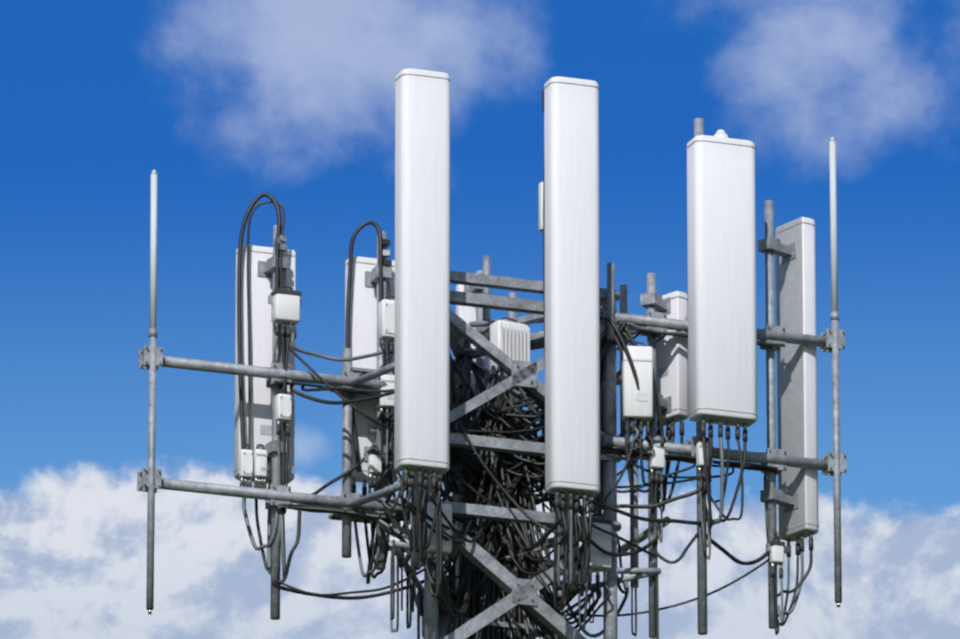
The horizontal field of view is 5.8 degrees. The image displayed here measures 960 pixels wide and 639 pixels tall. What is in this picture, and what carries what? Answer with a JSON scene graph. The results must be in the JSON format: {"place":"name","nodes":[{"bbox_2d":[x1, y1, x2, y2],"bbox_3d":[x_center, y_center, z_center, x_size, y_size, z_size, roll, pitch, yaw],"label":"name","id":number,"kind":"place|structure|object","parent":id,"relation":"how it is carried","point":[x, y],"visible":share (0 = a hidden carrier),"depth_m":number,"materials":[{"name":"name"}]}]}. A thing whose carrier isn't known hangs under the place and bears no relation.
{"place":"outdoors","nodes":[
{"label":"outdoors","id":0,"kind":"place"},
{"bbox_2d":[0,0,959,638],"label":"sky","id":1,"kind":"structure","parent":0,"point":[229,103],"materials":[{"name":"blue"}]},
{"bbox_3d":[0.097,18.902,51.479,3.200,0.300,3.200,7,-19,-19],"label":"concrete tower footing","id":2,"kind":"object","parent":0,"visible":0},
{"bbox_2d":[424,270,620,638],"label":"lattice tower","id":3,"kind":"structure","parent":2,"relation":"on","point":[522,592],"depth_m":56.94,"materials":[{"name":"metal"}]},
{"bbox_2d":[145,90,827,637],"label":"mounting frame","id":4,"kind":"object","parent":3,"relation":"attached to","point":[365,378],"visible":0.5,"depth_m":57.37,"materials":[{"name":"metal"}]},
{"bbox_2d":[137,170,162,614],"bbox_3d":[-1.994,0.438,57.016,0.120,2.818,0.150,7,-19,-19],"label":"whip antenna","id":5,"kind":"object","parent":4,"relation":"attached to","point":[151,361],"visible":1,"depth_m":56.94,"materials":[{"name":"metal"}]},
{"bbox_2d":[234,244,295,488],"bbox_3d":[-1.289,0.303,57.573,0.364,1.587,0.313,7,-19,-19],"label":"panel antenna","id":6,"kind":"object","parent":4,"relation":"attached to","point":[262,262],"visible":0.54,"depth_m":57.62,"materials":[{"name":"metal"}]},
{"bbox_2d":[345,256,398,495],"bbox_3d":[-0.637,0.340,57.817,0.334,1.522,0.308,7,-19,-19],"label":"panel antenna","id":7,"kind":"object","parent":4,"relation":"attached to","point":[363,315],"visible":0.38,"depth_m":57.89,"materials":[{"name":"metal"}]},
{"bbox_2d":[394,68,449,489],"bbox_3d":[-0.367,-0.219,56.609,0.319,2.612,0.303,7,-19,-19],"label":"panel antenna","id":8,"kind":"object","parent":4,"relation":"attached to","point":[422,292],"visible":0.98,"depth_m":56.48,"materials":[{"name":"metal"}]},
{"bbox_2d":[455,284,490,397],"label":"panel antenna","id":9,"kind":"object","parent":4,"relation":"attached to","point":[467,314],"visible":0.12,"depth_m":58.47,"materials":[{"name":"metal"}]},
{"bbox_2d":[239,182,785,584],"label":"remote radio units","id":10,"kind":"object","parent":4,"relation":"attached to","point":[511,340],"visible":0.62,"depth_m":57.24,"materials":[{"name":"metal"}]},
{"bbox_2d":[544,76,600,512],"bbox_3d":[0.535,-0.129,56.931,0.319,2.717,0.304,7,-19,-19],"label":"panel antenna","id":11,"kind":"object","parent":4,"relation":"attached to","point":[572,319],"visible":1,"depth_m":56.80,"materials":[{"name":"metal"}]},
{"bbox_2d":[640,291,688,439],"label":"panel antenna","id":12,"kind":"object","parent":4,"relation":"attached to","point":[672,369],"visible":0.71,"depth_m":57.51,"materials":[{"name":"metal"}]},
{"bbox_2d":[686,135,757,440],"bbox_3d":[1.445,-0.157,57.422,0.404,1.897,0.364,7,-19,-19],"label":"panel antenna","id":13,"kind":"object","parent":4,"relation":"attached to","point":[722,319],"visible":1,"depth_m":57.26,"materials":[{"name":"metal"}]},
{"bbox_2d":[758,217,818,556],"bbox_3d":[1.857,0.396,57.775,0.361,2.120,0.284,13,-22,-34],"label":"panel antenna","id":14,"kind":"object","parent":4,"relation":"attached to","point":[794,495],"visible":0.9,"depth_m":57.78,"materials":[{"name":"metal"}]},
{"bbox_2d":[820,137,846,607],"bbox_3d":[2.163,0.320,57.717,0.120,3.019,0.150,7,-19,-19],"label":"whip antenna","id":15,"kind":"object","parent":4,"relation":"attached to","point":[834,335],"visible":1,"depth_m":57.64,"materials":[{"name":"metal"}]},
{"bbox_2d":[237,166,812,638],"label":"feeder cables","id":16,"kind":"object","parent":3,"relation":"attached to","point":[501,480],"visible":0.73,"depth_m":57.10,"materials":[{"name":"rubber"}]}
]}

